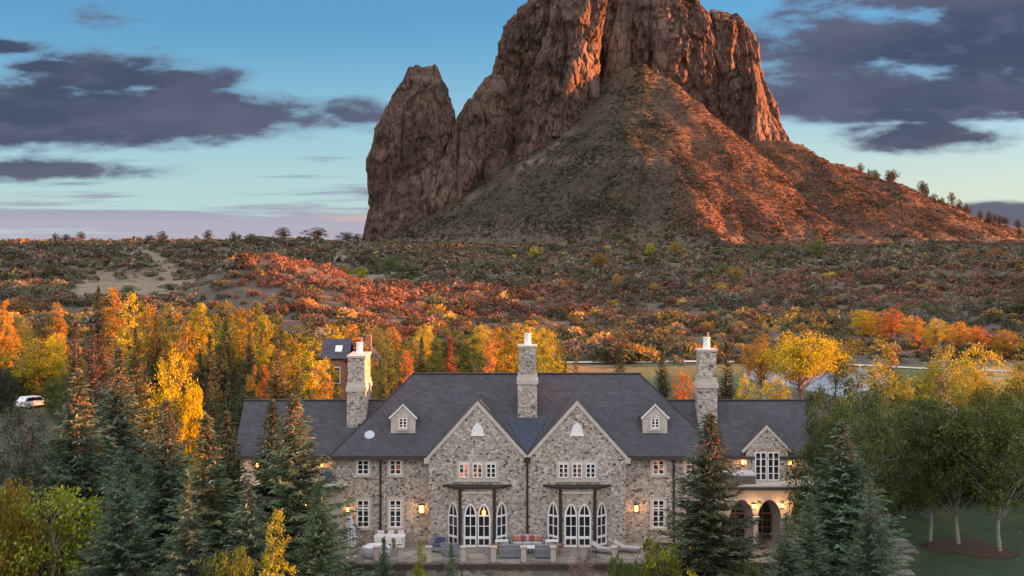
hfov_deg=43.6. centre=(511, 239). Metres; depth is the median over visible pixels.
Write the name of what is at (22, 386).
garden bush
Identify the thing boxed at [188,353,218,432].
spruce tree
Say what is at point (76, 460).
spruce tree
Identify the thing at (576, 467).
window
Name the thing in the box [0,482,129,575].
garden bush
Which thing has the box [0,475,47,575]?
garden bush
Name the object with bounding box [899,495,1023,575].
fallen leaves
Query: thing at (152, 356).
spruce tree
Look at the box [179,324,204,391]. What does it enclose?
spruce tree
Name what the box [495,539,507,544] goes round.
side table
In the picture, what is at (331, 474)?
armchair
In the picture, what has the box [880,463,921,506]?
garden bush
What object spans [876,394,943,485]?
cottonwood tree
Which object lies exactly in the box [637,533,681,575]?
garden bush
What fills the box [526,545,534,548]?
table
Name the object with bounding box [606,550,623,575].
garden bush
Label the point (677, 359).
scrub bush
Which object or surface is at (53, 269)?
cottonwood tree
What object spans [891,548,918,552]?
paver path
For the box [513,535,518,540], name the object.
pillow
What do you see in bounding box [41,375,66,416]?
garden bush
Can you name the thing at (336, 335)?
aspen tree
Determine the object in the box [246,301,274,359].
aspen tree
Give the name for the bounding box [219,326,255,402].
aspen tree
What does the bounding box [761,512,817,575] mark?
spruce tree
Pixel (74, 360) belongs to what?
spruce tree
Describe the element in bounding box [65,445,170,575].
spruce tree
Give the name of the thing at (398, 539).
dining chair
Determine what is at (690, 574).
garden bush
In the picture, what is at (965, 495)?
lawn tree
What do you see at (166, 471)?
spruce tree
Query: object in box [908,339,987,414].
cottonwood tree
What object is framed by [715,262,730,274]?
cottonwood tree
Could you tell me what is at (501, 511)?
bay window
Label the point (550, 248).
cottonwood tree
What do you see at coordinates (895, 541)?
paver path
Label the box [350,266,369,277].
cottonwood tree
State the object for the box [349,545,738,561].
terrace railing
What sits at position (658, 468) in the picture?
window
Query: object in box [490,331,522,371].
aspen tree
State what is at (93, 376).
spruce tree
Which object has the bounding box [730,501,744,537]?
porch door
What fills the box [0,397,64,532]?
cottonwood tree
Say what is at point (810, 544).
spruce tree
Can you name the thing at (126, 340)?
aspen tree
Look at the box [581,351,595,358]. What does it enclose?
scrub bush
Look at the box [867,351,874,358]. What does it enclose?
scrub bush
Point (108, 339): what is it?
aspen tree
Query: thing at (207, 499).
spruce tree
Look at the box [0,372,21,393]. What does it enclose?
garden bush
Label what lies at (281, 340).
spruce tree
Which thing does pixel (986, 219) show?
cottonwood tree
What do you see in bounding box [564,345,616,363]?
scrub bush
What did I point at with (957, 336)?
cottonwood tree
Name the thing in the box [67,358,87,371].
garden bush
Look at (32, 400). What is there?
parked car
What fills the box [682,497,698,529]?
window
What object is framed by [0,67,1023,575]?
terrain
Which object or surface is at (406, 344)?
aspen tree
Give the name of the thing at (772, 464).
balcony door
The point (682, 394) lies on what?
cottonwood tree
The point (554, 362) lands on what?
aspen tree
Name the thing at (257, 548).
spruce tree
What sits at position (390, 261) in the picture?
cottonwood tree
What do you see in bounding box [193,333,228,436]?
spruce tree
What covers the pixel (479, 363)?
cottonwood tree
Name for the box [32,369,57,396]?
garden bush
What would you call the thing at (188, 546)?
spruce tree
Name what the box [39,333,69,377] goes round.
cottonwood tree
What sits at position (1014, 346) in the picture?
scrub bush
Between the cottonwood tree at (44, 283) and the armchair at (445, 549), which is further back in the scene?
the cottonwood tree at (44, 283)
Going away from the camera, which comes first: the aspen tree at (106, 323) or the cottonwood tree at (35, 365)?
the cottonwood tree at (35, 365)
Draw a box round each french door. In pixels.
[463,503,477,546]
[477,503,490,546]
[564,503,577,546]
[577,503,591,546]
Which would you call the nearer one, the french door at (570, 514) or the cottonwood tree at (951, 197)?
the french door at (570, 514)
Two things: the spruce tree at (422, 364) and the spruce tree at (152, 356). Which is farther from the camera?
the spruce tree at (422, 364)
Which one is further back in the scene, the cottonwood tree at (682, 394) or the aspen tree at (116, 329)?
the aspen tree at (116, 329)
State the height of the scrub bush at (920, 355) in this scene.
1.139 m
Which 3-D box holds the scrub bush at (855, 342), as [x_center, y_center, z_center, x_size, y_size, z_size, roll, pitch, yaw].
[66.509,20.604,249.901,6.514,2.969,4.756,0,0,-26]
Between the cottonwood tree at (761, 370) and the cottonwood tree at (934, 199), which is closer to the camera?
the cottonwood tree at (761, 370)
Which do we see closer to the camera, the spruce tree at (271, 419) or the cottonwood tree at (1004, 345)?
the spruce tree at (271, 419)
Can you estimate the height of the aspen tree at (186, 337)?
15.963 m
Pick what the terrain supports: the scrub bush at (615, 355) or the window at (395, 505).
the scrub bush at (615, 355)
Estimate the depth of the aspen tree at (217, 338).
164.64 m
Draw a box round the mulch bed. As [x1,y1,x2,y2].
[921,537,1018,559]
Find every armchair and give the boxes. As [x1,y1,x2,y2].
[321,470,336,483]
[429,535,448,552]
[441,542,458,556]
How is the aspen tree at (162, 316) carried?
on the terrain
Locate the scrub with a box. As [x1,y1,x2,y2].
[0,63,1023,352]
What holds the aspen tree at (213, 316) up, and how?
on the terrain
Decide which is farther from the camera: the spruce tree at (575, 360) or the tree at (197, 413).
the spruce tree at (575, 360)
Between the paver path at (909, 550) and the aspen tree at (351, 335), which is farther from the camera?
the aspen tree at (351, 335)
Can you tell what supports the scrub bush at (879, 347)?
on the terrain
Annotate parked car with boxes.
[16,395,43,408]
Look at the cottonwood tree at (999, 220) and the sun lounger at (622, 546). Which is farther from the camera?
the cottonwood tree at (999, 220)
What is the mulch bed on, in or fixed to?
on the terrain
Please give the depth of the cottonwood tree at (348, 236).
685.32 m
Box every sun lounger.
[589,541,618,552]
[613,540,641,551]
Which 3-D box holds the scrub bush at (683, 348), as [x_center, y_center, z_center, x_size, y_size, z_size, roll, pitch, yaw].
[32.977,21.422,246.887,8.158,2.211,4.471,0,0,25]
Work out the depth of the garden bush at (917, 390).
173.65 m
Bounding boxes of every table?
[361,543,389,558]
[374,534,405,544]
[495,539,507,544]
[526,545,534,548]
[545,539,558,544]
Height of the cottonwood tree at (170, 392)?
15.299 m
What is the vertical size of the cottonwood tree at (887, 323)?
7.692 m
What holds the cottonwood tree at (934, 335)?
on the terrain
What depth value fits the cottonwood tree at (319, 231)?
684.70 m
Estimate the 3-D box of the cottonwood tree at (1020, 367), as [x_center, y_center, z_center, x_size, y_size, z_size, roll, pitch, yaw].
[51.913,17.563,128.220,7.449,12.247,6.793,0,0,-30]
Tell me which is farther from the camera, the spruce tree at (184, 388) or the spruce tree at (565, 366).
the spruce tree at (565, 366)
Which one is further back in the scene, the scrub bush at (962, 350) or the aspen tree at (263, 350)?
the scrub bush at (962, 350)
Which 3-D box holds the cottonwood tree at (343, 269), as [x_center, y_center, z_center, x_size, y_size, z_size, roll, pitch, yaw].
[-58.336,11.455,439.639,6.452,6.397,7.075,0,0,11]
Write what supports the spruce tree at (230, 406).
on the terrain
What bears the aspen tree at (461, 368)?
on the terrain
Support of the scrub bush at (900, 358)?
on the terrain
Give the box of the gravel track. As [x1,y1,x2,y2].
[542,360,1021,371]
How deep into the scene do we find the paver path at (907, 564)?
93.20 m
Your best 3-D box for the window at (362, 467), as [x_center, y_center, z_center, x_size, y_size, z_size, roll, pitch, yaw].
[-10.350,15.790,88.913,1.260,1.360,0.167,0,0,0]
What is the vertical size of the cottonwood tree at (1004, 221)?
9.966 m
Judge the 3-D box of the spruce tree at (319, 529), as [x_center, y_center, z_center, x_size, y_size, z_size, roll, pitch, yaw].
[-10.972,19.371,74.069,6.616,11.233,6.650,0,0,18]
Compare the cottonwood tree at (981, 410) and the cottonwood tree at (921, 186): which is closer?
the cottonwood tree at (981, 410)
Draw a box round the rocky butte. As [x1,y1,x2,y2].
[362,0,789,241]
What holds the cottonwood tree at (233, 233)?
on the terrain
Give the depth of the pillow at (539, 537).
86.97 m
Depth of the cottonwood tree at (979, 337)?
245.59 m
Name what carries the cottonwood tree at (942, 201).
on the terrain
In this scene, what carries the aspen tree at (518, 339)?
on the terrain
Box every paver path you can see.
[886,538,903,542]
[887,554,914,560]
[888,560,909,566]
[890,569,915,575]
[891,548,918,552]
[892,542,912,547]
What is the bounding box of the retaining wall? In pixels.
[322,564,781,575]
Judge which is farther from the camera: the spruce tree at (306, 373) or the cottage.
the cottage
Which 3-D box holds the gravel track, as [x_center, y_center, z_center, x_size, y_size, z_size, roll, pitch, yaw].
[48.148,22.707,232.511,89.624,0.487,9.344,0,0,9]
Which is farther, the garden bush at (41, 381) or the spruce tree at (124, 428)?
the garden bush at (41, 381)
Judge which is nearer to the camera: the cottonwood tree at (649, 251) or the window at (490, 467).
the window at (490, 467)
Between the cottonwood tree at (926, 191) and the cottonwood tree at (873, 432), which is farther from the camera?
the cottonwood tree at (926, 191)
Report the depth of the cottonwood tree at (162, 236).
685.69 m
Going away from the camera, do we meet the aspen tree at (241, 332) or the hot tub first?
the hot tub
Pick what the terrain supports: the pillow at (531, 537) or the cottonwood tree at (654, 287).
the cottonwood tree at (654, 287)
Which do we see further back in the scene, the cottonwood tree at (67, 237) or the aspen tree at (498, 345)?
the cottonwood tree at (67, 237)
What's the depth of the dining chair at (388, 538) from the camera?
86.63 m
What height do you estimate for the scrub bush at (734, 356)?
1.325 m
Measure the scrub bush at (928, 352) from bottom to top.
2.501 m
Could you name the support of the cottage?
on the terrain
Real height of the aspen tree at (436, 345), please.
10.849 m
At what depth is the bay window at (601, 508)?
87.52 m
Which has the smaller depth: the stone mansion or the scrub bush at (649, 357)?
the stone mansion
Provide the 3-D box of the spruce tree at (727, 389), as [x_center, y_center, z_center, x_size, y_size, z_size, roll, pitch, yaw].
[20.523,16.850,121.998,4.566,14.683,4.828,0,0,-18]
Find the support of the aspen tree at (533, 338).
on the terrain
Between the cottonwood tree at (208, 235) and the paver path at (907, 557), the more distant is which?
the cottonwood tree at (208, 235)
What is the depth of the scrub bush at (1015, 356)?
239.73 m
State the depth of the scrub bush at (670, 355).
242.17 m
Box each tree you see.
[0,298,43,313]
[0,299,21,370]
[0,338,61,394]
[0,353,9,369]
[0,368,151,575]
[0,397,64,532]
[0,443,10,500]
[2,315,42,367]
[12,308,64,358]
[34,280,60,285]
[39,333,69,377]
[43,263,60,274]
[45,302,68,363]
[52,318,89,450]
[61,234,71,239]
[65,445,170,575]
[74,345,163,550]
[76,231,84,239]
[81,326,106,473]
[82,284,111,402]
[82,320,114,438]
[89,307,117,373]
[96,286,129,387]
[105,323,143,385]
[106,354,173,541]
[111,291,145,390]
[118,395,199,574]
[119,285,141,292]
[123,328,145,406]
[130,302,164,397]
[131,300,152,356]
[136,315,175,422]
[143,411,262,575]
[144,234,156,240]
[144,347,204,473]
[146,337,177,439]
[146,468,222,575]
[150,301,179,371]
[155,231,168,240]
[157,283,181,290]
[162,309,199,413]
[162,319,184,382]
[173,369,200,475]
[175,378,204,503]
[177,315,203,361]
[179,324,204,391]
[182,302,216,373]
[187,376,221,473]
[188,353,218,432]
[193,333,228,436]
[194,315,219,361]
[201,407,266,564]
[202,229,214,239]
[202,302,238,361]
[202,326,235,383]
[208,381,239,478]
[210,317,241,413]
[211,477,287,575]
[212,343,241,422]
[214,391,385,575]
[215,300,251,394]
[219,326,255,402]
[229,231,236,239]
[231,307,258,394]
[233,331,263,422]
[233,376,252,428]
[240,364,260,401]
[240,398,303,574]
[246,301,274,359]
[250,314,276,394]
[255,312,294,366]
[257,364,270,398]
[258,508,299,575]
[260,340,292,398]
[265,328,293,396]
[271,330,305,398]
[274,227,290,238]
[279,480,355,575]
[291,323,320,374]
[291,369,304,398]
[294,339,332,398]
[299,344,318,398]
[300,227,328,238]
[309,366,339,398]
[319,325,344,366]
[322,364,342,398]
[332,382,341,398]
[335,231,356,241]
[337,265,349,274]
[344,323,362,348]
[347,345,380,395]
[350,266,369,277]
[352,234,364,241]
[362,325,388,375]
[365,327,404,398]
[372,536,394,575]
[375,327,403,371]
[377,256,402,272]
[389,358,410,394]
[391,349,414,392]
[395,336,428,376]
[409,324,439,364]
[411,539,429,575]
[415,335,429,371]
[425,337,451,371]
[426,350,445,371]
[431,325,461,368]
[441,334,457,371]
[443,543,459,575]
[449,326,477,365]
[449,357,471,371]
[455,337,490,371]
[465,324,494,371]
[470,353,489,371]
[480,338,498,371]
[487,327,510,371]
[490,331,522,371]
[505,323,532,365]
[507,249,517,255]
[515,326,548,371]
[528,246,542,255]
[536,327,561,371]
[538,347,563,371]
[539,243,561,251]
[545,344,572,371]
[562,357,568,371]
[572,352,579,371]
[590,253,611,266]
[611,274,623,286]
[613,347,625,371]
[643,243,655,254]
[649,283,660,290]
[649,410,777,575]
[654,346,673,398]
[667,371,694,398]
[668,241,684,253]
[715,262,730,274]
[717,340,737,398]
[727,265,743,275]
[733,374,765,398]
[739,335,782,398]
[748,376,793,398]
[752,329,859,398]
[758,244,777,255]
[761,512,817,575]
[769,418,917,575]
[777,492,842,575]
[781,377,869,572]
[802,240,825,256]
[811,337,858,415]
[816,359,910,517]
[817,397,885,502]
[834,269,851,278]
[834,478,907,575]
[837,366,865,428]
[839,354,934,428]
[847,310,881,337]
[856,163,864,172]
[866,308,905,338]
[866,395,920,528]
[869,170,880,177]
[869,258,889,265]
[875,393,975,540]
[876,344,907,413]
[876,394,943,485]
[876,413,923,516]
[884,170,891,181]
[885,395,1007,543]
[889,169,899,182]
[892,315,929,341]
[893,262,911,269]
[896,376,932,418]
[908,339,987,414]
[914,385,967,441]
[917,180,924,193]
[922,184,929,195]
[923,317,950,346]
[929,193,937,202]
[933,382,1023,550]
[938,197,945,205]
[939,404,1013,470]
[941,321,976,347]
[947,191,955,202]
[949,342,1023,414]
[951,200,963,209]
[957,248,976,257]
[960,325,992,347]
[977,209,983,220]
[979,395,1023,437]
[983,213,996,223]
[984,247,1006,256]
[989,329,1023,357]
[991,213,999,222]
[995,358,1023,410]
[997,217,1002,225]
[1001,217,1009,223]
[1002,466,1023,496]
[1012,395,1023,485]
[1013,220,1021,228]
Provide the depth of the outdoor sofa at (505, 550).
84.28 m
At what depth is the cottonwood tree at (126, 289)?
344.53 m
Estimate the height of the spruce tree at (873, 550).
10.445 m
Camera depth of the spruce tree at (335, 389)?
117.95 m
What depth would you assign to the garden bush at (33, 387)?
184.46 m
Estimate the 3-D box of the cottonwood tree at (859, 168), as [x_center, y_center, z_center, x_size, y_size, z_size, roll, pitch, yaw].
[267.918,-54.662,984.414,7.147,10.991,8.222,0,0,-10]
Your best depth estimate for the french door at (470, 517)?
87.05 m
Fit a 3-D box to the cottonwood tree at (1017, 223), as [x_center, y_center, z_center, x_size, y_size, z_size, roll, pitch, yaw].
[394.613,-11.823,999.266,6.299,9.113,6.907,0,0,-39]
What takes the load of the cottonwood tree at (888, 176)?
on the terrain
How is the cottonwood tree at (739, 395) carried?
on the terrain
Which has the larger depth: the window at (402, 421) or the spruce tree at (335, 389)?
the spruce tree at (335, 389)
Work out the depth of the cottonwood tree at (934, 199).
964.84 m
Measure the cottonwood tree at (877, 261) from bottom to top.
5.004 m
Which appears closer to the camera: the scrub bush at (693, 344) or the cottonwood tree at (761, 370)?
the cottonwood tree at (761, 370)
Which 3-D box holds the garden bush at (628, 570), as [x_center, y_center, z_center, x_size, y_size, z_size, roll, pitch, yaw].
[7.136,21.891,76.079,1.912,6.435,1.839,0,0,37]
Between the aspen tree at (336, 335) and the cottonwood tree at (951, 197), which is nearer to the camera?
the aspen tree at (336, 335)
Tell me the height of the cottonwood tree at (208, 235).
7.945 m
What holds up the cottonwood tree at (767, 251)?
on the terrain
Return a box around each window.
[330,367,339,383]
[354,460,371,476]
[354,497,371,529]
[386,460,404,476]
[386,497,404,529]
[397,417,408,430]
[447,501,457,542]
[459,463,468,477]
[473,463,481,477]
[486,463,495,477]
[496,501,507,544]
[547,501,558,544]
[559,463,568,477]
[572,463,581,477]
[586,463,595,477]
[597,501,606,545]
[649,417,660,430]
[649,460,667,476]
[649,497,667,529]
[682,460,699,476]
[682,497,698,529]
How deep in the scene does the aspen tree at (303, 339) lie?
184.57 m
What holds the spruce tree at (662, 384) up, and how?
on the terrain
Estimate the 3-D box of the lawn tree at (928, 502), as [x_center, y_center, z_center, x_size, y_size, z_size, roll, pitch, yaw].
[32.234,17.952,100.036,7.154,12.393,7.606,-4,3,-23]
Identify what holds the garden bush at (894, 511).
on the terrain
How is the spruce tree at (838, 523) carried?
on the terrain
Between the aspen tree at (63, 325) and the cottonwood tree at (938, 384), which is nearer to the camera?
the cottonwood tree at (938, 384)
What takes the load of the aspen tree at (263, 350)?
on the terrain
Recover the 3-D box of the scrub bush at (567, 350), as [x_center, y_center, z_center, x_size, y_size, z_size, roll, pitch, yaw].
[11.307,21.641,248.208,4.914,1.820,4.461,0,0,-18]
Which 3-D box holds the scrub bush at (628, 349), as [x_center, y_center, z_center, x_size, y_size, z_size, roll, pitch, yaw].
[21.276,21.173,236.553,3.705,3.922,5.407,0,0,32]
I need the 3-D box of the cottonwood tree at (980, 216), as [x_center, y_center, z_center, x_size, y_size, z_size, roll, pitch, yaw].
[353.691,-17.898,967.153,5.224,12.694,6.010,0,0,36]
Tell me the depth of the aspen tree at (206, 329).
194.16 m
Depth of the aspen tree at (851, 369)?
127.78 m
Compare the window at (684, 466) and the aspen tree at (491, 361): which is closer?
the window at (684, 466)
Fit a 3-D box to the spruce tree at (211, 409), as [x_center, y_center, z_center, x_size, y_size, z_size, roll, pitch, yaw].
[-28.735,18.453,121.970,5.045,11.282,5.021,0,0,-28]
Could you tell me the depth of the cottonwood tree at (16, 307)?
299.38 m
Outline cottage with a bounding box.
[320,335,380,398]
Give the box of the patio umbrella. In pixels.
[346,515,355,558]
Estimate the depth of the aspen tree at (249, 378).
129.66 m
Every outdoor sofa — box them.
[499,545,520,558]
[511,534,544,544]
[535,545,557,558]
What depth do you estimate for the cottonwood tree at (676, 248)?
639.55 m
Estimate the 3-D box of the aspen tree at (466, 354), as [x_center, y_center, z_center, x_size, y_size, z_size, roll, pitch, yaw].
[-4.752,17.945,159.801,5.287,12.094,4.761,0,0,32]
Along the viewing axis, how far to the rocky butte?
949.98 m
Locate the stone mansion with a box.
[195,328,849,574]
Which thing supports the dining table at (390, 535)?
on the terrace
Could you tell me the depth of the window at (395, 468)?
88.92 m
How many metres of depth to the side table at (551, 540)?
86.81 m
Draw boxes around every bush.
[0,368,19,416]
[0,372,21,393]
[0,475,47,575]
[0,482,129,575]
[10,372,35,397]
[10,407,19,415]
[21,382,43,396]
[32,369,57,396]
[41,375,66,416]
[56,369,70,409]
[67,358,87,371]
[197,545,255,575]
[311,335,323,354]
[502,357,518,370]
[562,347,584,354]
[563,545,595,575]
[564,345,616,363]
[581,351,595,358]
[600,341,631,362]
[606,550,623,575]
[615,342,660,361]
[618,345,640,363]
[620,555,644,575]
[637,351,659,362]
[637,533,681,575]
[664,347,678,356]
[666,346,695,355]
[666,353,682,357]
[668,355,685,364]
[674,340,688,354]
[685,341,698,348]
[685,355,695,359]
[686,344,702,355]
[687,570,697,575]
[691,344,722,355]
[716,351,724,363]
[729,354,740,358]
[731,346,742,353]
[737,558,761,575]
[813,412,836,434]
[837,338,867,352]
[852,343,887,354]
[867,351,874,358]
[873,344,894,352]
[875,503,898,522]
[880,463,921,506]
[893,356,909,362]
[912,345,946,356]
[912,373,949,395]
[912,382,945,397]
[915,353,926,358]
[919,358,931,361]
[936,339,954,351]
[940,348,958,355]
[955,345,982,359]
[956,342,994,353]
[994,342,1023,355]
[1007,347,1023,356]
[1008,453,1023,496]
[1010,346,1023,359]
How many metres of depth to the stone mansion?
89.00 m
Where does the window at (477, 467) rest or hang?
in the stone mansion
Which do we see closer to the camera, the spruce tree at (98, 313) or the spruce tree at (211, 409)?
the spruce tree at (211, 409)
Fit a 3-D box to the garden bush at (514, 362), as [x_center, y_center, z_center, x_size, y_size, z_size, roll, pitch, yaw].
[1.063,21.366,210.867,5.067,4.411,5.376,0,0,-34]
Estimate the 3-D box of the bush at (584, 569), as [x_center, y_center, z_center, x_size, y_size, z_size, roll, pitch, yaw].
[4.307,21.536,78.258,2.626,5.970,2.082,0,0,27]
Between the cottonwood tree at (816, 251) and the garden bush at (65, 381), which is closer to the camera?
the garden bush at (65, 381)
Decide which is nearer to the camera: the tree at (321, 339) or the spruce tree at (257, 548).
the spruce tree at (257, 548)
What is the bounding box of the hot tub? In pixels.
[723,470,756,483]
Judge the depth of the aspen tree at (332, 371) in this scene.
147.88 m
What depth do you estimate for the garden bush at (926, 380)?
181.12 m
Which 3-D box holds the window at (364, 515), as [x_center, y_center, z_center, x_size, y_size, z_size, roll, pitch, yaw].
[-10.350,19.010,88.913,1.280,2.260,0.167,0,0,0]
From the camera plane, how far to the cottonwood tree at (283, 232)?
685.19 m
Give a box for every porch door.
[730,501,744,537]
[758,501,771,540]
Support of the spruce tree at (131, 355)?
on the terrain
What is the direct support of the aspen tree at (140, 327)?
on the terrain
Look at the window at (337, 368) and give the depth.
167.92 m
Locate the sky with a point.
(119, 119)
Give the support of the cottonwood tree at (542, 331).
on the terrain
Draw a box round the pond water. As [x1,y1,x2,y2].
[743,365,890,396]
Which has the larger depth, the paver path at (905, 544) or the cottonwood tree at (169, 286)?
the cottonwood tree at (169, 286)
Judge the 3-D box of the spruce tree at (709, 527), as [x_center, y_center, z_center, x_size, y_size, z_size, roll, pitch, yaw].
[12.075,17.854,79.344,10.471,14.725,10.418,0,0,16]
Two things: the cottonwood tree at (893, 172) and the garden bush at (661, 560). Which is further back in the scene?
the cottonwood tree at (893, 172)
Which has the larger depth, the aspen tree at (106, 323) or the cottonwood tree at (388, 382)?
the aspen tree at (106, 323)
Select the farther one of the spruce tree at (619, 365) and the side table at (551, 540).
the spruce tree at (619, 365)
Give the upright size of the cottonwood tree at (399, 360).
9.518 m
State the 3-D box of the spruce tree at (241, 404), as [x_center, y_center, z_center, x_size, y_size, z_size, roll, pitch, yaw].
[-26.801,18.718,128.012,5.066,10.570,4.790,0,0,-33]
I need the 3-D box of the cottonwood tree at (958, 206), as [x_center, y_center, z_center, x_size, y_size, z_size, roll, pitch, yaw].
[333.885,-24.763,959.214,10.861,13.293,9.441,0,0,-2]
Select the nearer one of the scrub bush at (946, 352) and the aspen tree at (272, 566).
the aspen tree at (272, 566)
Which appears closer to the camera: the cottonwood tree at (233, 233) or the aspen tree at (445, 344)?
the aspen tree at (445, 344)
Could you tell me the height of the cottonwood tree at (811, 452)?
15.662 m
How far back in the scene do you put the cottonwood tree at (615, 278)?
409.81 m
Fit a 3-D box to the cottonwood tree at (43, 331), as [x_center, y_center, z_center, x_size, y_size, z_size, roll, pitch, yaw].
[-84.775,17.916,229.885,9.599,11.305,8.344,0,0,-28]
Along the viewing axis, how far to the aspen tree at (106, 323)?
199.73 m
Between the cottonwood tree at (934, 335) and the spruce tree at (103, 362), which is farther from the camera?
the cottonwood tree at (934, 335)
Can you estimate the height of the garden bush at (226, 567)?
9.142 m
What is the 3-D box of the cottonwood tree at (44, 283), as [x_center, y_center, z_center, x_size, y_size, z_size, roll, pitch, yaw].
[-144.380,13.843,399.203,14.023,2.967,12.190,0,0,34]
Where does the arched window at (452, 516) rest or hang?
in the stone mansion
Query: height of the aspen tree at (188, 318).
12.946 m
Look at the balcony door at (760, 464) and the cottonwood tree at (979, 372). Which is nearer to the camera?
the balcony door at (760, 464)
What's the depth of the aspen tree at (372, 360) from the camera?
164.58 m
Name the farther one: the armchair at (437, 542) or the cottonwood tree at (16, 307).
the cottonwood tree at (16, 307)
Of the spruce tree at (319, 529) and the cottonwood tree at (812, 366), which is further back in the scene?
the cottonwood tree at (812, 366)
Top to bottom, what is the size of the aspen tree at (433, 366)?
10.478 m
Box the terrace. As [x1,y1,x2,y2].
[333,542,779,563]
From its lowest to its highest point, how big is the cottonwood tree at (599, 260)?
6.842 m
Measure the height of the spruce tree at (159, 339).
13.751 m
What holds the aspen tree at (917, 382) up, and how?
on the terrain
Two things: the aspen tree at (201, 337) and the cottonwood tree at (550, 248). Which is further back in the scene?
the cottonwood tree at (550, 248)
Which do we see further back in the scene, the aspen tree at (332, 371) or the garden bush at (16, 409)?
the garden bush at (16, 409)
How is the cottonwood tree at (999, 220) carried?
on the terrain
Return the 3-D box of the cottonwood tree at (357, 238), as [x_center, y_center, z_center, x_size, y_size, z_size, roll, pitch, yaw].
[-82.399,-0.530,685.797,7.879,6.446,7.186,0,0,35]
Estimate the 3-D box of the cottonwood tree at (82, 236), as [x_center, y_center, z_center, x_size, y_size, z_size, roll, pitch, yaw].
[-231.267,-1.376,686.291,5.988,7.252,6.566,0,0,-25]
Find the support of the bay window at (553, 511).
in the stone mansion
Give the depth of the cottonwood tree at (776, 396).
131.75 m
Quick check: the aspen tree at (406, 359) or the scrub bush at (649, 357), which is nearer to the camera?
the aspen tree at (406, 359)
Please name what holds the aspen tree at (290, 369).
on the terrain
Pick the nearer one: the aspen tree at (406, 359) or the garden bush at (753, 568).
the garden bush at (753, 568)
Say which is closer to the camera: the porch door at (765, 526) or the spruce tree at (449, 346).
the porch door at (765, 526)
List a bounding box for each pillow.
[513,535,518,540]
[521,535,525,540]
[529,535,534,540]
[536,535,541,540]
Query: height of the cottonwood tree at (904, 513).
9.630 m
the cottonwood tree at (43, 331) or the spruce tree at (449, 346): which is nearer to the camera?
the spruce tree at (449, 346)
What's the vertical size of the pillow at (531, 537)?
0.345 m
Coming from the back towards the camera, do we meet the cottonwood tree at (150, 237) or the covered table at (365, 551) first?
the cottonwood tree at (150, 237)
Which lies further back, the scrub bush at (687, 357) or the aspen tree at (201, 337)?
the scrub bush at (687, 357)
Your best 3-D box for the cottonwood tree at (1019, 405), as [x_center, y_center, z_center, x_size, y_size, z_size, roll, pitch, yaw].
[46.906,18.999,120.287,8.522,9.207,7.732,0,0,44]
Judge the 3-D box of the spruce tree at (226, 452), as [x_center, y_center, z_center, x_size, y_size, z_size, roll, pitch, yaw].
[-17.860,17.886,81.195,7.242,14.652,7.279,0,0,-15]
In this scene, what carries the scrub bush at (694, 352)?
on the terrain
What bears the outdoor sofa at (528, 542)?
on the terrace
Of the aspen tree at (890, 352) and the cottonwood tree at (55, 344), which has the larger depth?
the cottonwood tree at (55, 344)
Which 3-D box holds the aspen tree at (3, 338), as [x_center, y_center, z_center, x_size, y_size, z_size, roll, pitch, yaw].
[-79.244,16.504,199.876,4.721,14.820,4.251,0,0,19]
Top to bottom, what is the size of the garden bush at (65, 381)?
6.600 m
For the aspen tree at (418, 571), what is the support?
on the terrain
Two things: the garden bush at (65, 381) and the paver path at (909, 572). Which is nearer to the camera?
the paver path at (909, 572)
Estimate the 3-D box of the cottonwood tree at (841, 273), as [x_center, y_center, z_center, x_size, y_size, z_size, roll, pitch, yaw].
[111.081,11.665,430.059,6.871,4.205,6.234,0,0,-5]
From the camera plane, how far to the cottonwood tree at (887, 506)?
103.48 m
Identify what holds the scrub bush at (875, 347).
on the terrain
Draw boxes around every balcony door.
[755,452,766,480]
[767,452,778,480]
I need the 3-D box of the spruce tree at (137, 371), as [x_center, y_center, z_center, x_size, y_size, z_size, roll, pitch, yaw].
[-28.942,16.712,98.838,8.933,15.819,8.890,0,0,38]
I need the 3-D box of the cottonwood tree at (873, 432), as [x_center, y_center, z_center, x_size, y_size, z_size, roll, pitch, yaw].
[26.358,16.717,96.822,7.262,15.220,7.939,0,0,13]
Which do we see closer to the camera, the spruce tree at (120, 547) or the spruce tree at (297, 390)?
the spruce tree at (120, 547)
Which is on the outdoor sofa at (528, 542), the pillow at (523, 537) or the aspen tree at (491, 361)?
the pillow at (523, 537)
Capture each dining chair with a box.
[375,537,381,542]
[385,537,391,549]
[387,530,393,544]
[395,537,402,548]
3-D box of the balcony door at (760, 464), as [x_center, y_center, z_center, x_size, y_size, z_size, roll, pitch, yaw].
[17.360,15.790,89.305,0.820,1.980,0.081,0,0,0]
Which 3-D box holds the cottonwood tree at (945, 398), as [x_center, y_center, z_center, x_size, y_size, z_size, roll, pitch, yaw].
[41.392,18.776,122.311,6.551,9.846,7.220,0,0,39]
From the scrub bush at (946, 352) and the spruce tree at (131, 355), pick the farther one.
the scrub bush at (946, 352)
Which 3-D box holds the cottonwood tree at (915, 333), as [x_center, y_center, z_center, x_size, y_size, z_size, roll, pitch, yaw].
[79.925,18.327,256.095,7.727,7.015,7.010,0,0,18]
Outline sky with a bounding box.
[0,0,1023,241]
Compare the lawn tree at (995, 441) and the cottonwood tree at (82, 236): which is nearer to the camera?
the lawn tree at (995, 441)
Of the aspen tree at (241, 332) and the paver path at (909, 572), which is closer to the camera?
the paver path at (909, 572)
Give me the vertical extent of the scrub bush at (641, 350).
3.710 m
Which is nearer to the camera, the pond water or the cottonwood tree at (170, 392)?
the cottonwood tree at (170, 392)

